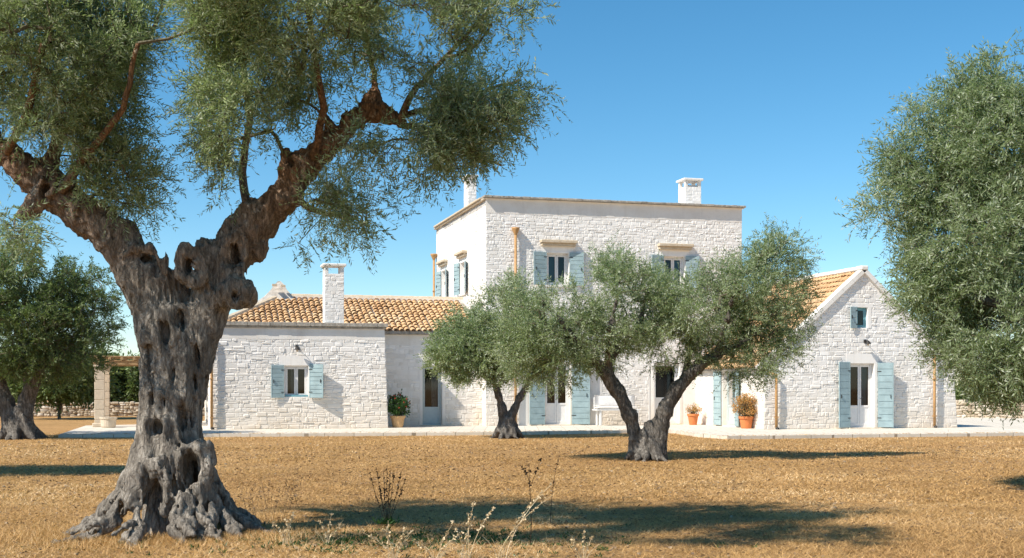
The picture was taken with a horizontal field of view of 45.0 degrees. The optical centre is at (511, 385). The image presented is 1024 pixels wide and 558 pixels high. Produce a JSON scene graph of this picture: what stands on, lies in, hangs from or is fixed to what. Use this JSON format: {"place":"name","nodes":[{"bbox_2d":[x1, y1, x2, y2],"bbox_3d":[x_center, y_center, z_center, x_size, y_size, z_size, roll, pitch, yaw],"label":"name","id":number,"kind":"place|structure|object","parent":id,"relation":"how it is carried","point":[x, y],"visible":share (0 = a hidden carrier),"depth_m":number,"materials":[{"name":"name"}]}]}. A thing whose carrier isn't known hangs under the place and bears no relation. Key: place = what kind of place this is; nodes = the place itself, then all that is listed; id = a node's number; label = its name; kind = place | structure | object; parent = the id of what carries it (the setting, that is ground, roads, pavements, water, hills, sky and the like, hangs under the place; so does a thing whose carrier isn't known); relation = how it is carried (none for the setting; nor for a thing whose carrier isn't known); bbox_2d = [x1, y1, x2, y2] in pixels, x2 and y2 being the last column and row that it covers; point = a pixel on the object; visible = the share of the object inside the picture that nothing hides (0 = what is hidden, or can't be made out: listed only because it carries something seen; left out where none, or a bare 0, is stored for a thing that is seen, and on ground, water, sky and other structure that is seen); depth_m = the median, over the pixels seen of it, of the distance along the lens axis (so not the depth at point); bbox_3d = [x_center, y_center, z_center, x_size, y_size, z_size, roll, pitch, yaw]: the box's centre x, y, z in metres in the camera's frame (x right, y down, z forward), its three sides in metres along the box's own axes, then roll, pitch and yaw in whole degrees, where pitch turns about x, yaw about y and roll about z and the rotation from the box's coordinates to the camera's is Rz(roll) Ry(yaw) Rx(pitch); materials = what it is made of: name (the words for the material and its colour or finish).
{"place":"outdoors","nodes":[
{"label":"outdoors","id":0,"kind":"place"},
{"bbox_2d":[16,401,204,416],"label":"field wall","id":1,"kind":"structure","parent":0,"point":[130,408],"depth_m":63.23,"materials":[{"name":"stone"}]},
{"bbox_2d":[0,400,1023,557],"bbox_3d":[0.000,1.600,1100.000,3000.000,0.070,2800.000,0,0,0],"label":"ground","id":2,"kind":"structure","parent":0,"point":[49,425],"depth_m":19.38,"materials":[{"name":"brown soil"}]},
{"bbox_2d":[6,342,122,418],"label":"tree","id":3,"kind":"object","parent":2,"relation":"on","point":[86,393],"visible":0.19,"depth_m":57.23,"materials":[{"name":"green plant"}]},
{"bbox_2d":[0,216,133,439],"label":"olive tree","id":4,"kind":"object","parent":2,"relation":"on","point":[28,359],"visible":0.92,"depth_m":36.23,"materials":[{"name":"green plant"}]},
{"bbox_2d":[110,349,139,401],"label":"tree","id":5,"kind":"object","parent":2,"relation":"on","point":[128,380],"visible":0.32,"depth_m":71.24,"materials":[{"name":"green plant"}]},
{"bbox_2d":[243,481,294,518],"bbox_3d":[-2.998,1.362,14.605,0.617,0.478,0.713,0,0,21],"label":"twiggy weed","id":6,"kind":"object","parent":2,"relation":"on","point":[263,506],"visible":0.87,"depth_m":14.68,"materials":[{"name":"brown plant"}]},
{"bbox_2d":[239,472,302,508],"bbox_3d":[-3.114,1.371,16.153,0.831,0.459,0.433,0,0,0],"label":"twiggy weed","id":7,"kind":"object","parent":2,"relation":"on","point":[281,496],"visible":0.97,"depth_m":15.98,"materials":[{"name":"brown plant"}]},
{"bbox_2d":[0,0,571,545],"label":"ancient olive tree","id":8,"kind":"object","parent":2,"relation":"on","point":[170,484],"visible":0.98,"depth_m":12.71,"materials":[{"name":"green plant"}]},
{"bbox_2d":[270,511,301,544],"bbox_3d":[-2.234,1.424,12.252,0.322,0.353,0.075,0,0,-11],"label":"grass tuft","id":9,"kind":"object","parent":2,"relation":"on","point":[288,528],"visible":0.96,"depth_m":12.25,"materials":[{"name":"plant"}]},
{"bbox_2d":[315,513,343,544],"bbox_3d":[-1.812,1.432,12.251,0.324,0.338,0.063,0,0,-7],"label":"grass tuft","id":10,"kind":"object","parent":2,"relation":"on","point":[332,533],"visible":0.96,"depth_m":12.26,"materials":[{"name":"plant"}]},
{"bbox_2d":[369,468,405,524],"bbox_3d":[-1.425,1.261,14.171,0.291,0.682,0.341,0,0,44],"label":"dry weed","id":11,"kind":"object","parent":2,"relation":"on","point":[386,520],"visible":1,"depth_m":14.16,"materials":[{"name":"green plant"}]},
{"bbox_2d":[21,522,757,557],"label":"green sprouts","id":12,"kind":"object","parent":2,"relation":"on","point":[347,539],"visible":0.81,"depth_m":12.48,"materials":[{"name":"green plant"}]},
{"bbox_2d":[366,524,413,557],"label":"grass tuft","id":13,"kind":"object","parent":2,"relation":"on","point":[388,542],"visible":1,"depth_m":11.24,"materials":[{"name":"plant"}]},
{"bbox_2d":[412,521,463,557],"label":"grass tuft","id":14,"kind":"object","parent":2,"relation":"on","point":[444,546],"visible":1,"depth_m":11.24,"materials":[{"name":"plant"}]},
{"bbox_2d":[449,501,495,557],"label":"grass tuft","id":15,"kind":"object","parent":2,"relation":"on","point":[471,524],"visible":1,"depth_m":11.24,"materials":[{"name":"plant"}]},
{"bbox_2d":[413,267,571,438],"bbox_3d":[-0.439,-0.930,37.440,5.042,5.291,3.700,0,0,0],"label":"olive tree","id":16,"kind":"object","parent":2,"relation":"on","point":[457,355],"visible":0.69,"depth_m":36.83,"materials":[{"name":"green plant"}]},
{"bbox_2d":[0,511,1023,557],"bbox_3d":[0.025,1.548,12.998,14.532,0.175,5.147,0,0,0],"label":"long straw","id":17,"kind":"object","parent":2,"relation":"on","point":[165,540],"visible":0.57,"depth_m":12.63,"materials":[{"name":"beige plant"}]},
{"bbox_2d":[0,438,1023,557],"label":"pebbles","id":18,"kind":"object","parent":2,"relation":"on","point":[731,516],"visible":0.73,"depth_m":19.77,"materials":[{"name":"stone"}]},
{"bbox_2d":[490,483,553,557],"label":"grass tuft","id":19,"kind":"object","parent":2,"relation":"on","point":[522,520],"visible":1,"depth_m":11.24,"materials":[{"name":"plant"}]},
{"bbox_2d":[521,458,541,542],"bbox_3d":[0.194,1.159,12.249,0.215,0.883,0.068,0,0,-4],"label":"dry weed","id":20,"kind":"object","parent":2,"relation":"on","point":[530,471],"visible":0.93,"depth_m":12.25,"materials":[{"name":"brown plant"}]},
{"bbox_2d":[550,455,559,523],"bbox_3d":[0.492,1.200,14.162,0.108,0.800,0.040,0,0,0],"label":"dry weed","id":21,"kind":"object","parent":2,"relation":"on","point":[552,491],"visible":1,"depth_m":14.16,"materials":[{"name":"brown plant"}]},
{"bbox_2d":[204,174,956,429],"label":"farmhouse","id":22,"kind":"object","parent":2,"relation":"on","point":[332,356],"visible":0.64,"depth_m":45.27,"materials":[{"name":"stone"}]},
{"bbox_2d":[271,364,322,397],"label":"window","id":23,"kind":"structure","parent":22,"relation":"in","point":[286,381],"depth_m":42.60,"materials":[{"name":"white paint"}]},
{"bbox_2d":[423,366,440,424],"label":"door","id":24,"kind":"structure","parent":22,"relation":"in","point":[431,387],"depth_m":45.86,"materials":[{"name":"grey paint"}]},
{"bbox_2d":[436,268,445,296],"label":"window","id":25,"kind":"structure","parent":22,"relation":"in","point":[438,274],"depth_m":53.24,"materials":[{"name":"white paint"}]},
{"bbox_2d":[454,260,465,296],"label":"window","id":26,"kind":"structure","parent":22,"relation":"in","point":[456,266],"depth_m":49.65,"materials":[{"name":"white paint"}]},
{"bbox_2d":[534,251,583,287],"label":"window","id":27,"kind":"structure","parent":22,"relation":"in","point":[548,264],"depth_m":46.30,"materials":[{"name":"white paint"}]},
{"bbox_2d":[529,363,589,424],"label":"door","id":28,"kind":"structure","parent":22,"relation":"in","point":[542,410],"depth_m":46.33,"materials":[{"name":"white paint"}]},
{"bbox_2d":[655,363,676,422],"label":"door","id":29,"kind":"structure","parent":22,"relation":"in","point":[662,385],"depth_m":48.39,"materials":[{"name":"white paint"}]},
{"bbox_2d":[652,255,698,289],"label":"window","id":30,"kind":"structure","parent":22,"relation":"in","point":[672,262],"depth_m":47.51,"materials":[{"name":"white paint"}]},
{"bbox_2d":[713,371,738,426],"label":"door","id":31,"kind":"structure","parent":22,"relation":"in","point":[732,419],"depth_m":45.32,"materials":[{"name":"blue paint"}]},
{"bbox_2d":[850,306,865,328],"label":"window","id":32,"kind":"structure","parent":22,"relation":"in","point":[857,316],"depth_m":42.98,"materials":[{"name":"blue paint"}]},
{"bbox_2d":[839,362,893,427],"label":"door","id":33,"kind":"structure","parent":22,"relation":"in","point":[854,379],"depth_m":42.98,"materials":[{"name":"white paint"}]},
{"bbox_2d":[565,530,599,557],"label":"grass tuft","id":34,"kind":"object","parent":2,"relation":"on","point":[574,543],"visible":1,"depth_m":11.24,"materials":[{"name":"plant"}]},
{"bbox_2d":[482,212,828,461],"bbox_3d":[3.077,-1.042,26.605,7.556,5.522,3.700,0,0,0],"label":"olive tree","id":35,"kind":"object","parent":2,"relation":"on","point":[540,339],"visible":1,"depth_m":26.36,"materials":[{"name":"green plant"}]},
{"bbox_2d":[833,26,1023,429],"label":"olive tree","id":36,"kind":"object","parent":2,"relation":"on","point":[973,181],"visible":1,"depth_m":17.96,"materials":[{"name":"green plant"}]},
{"bbox_2d":[955,379,1011,400],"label":"tree","id":37,"kind":"object","parent":2,"relation":"on","point":[957,396],"visible":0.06,"depth_m":71.20,"materials":[{"name":"green plant"}]},
{"bbox_2d":[956,400,1023,417],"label":"field wall","id":38,"kind":"structure","parent":2,"relation":"on","point":[960,409],"depth_m":57.23,"materials":[{"name":"stone"}]},
{"bbox_2d":[0,0,1023,384],"label":"sky","id":39,"kind":"structure","parent":0,"point":[769,103],"materials":[{"name":"blue"}]},
{"bbox_2d":[58,417,1023,438],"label":"terrace","id":40,"kind":"structure","parent":0,"point":[969,426],"depth_m":40.04,"materials":[{"name":"white stone"}]},
{"bbox_2d":[99,417,116,427],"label":"stone planter","id":41,"kind":"object","parent":40,"relation":"on","point":[108,422],"visible":1,"depth_m":43.38,"materials":[{"name":"stone"}]},
{"bbox_2d":[92,356,139,426],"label":"pergola","id":42,"kind":"object","parent":40,"relation":"on","point":[102,399],"visible":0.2,"depth_m":44.37,"materials":[{"name":"stone"}]},
{"bbox_2d":[387,389,410,427],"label":"potted shrub","id":43,"kind":"object","parent":40,"relation":"on","point":[398,407],"visible":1,"depth_m":43.68,"materials":[{"name":"green plant"}]},
{"bbox_2d":[56,429,1021,435],"bbox_3d":[1.131,1.466,39.224,30.018,0.183,5.664,0,0,0],"label":"blown straw","id":44,"kind":"object","parent":40,"relation":"on","point":[574,430],"visible":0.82,"depth_m":38.33,"materials":[{"name":"beige plant"}]},
{"bbox_2d":[592,399,640,425],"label":"garden bench","id":45,"kind":"object","parent":40,"relation":"on","point":[600,415],"visible":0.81,"depth_m":45.77,"materials":[{"name":"white paint"}]},
{"bbox_2d":[594,406,637,408],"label":"seat cushion","id":46,"kind":"object","parent":45,"relation":"on","point":[608,407],"visible":0.69,"depth_m":45.82,"materials":[{"name":"fabric"}]},
{"bbox_2d":[594,395,634,405],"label":"back cushion","id":47,"kind":"object","parent":46,"relation":"on","point":[604,400],"visible":0.66,"depth_m":46.09,"materials":[{"name":"fabric"}]},
{"bbox_2d":[685,403,701,424],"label":"potted flowers","id":48,"kind":"object","parent":40,"relation":"on","point":[693,415],"visible":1,"depth_m":46.54,"materials":[{"name":"orange ceramic"}]},
{"bbox_2d":[731,391,757,428],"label":"potted flowers","id":49,"kind":"object","parent":40,"relation":"on","point":[747,410],"visible":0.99,"depth_m":42.69,"materials":[{"name":"orange plant"}]}
]}

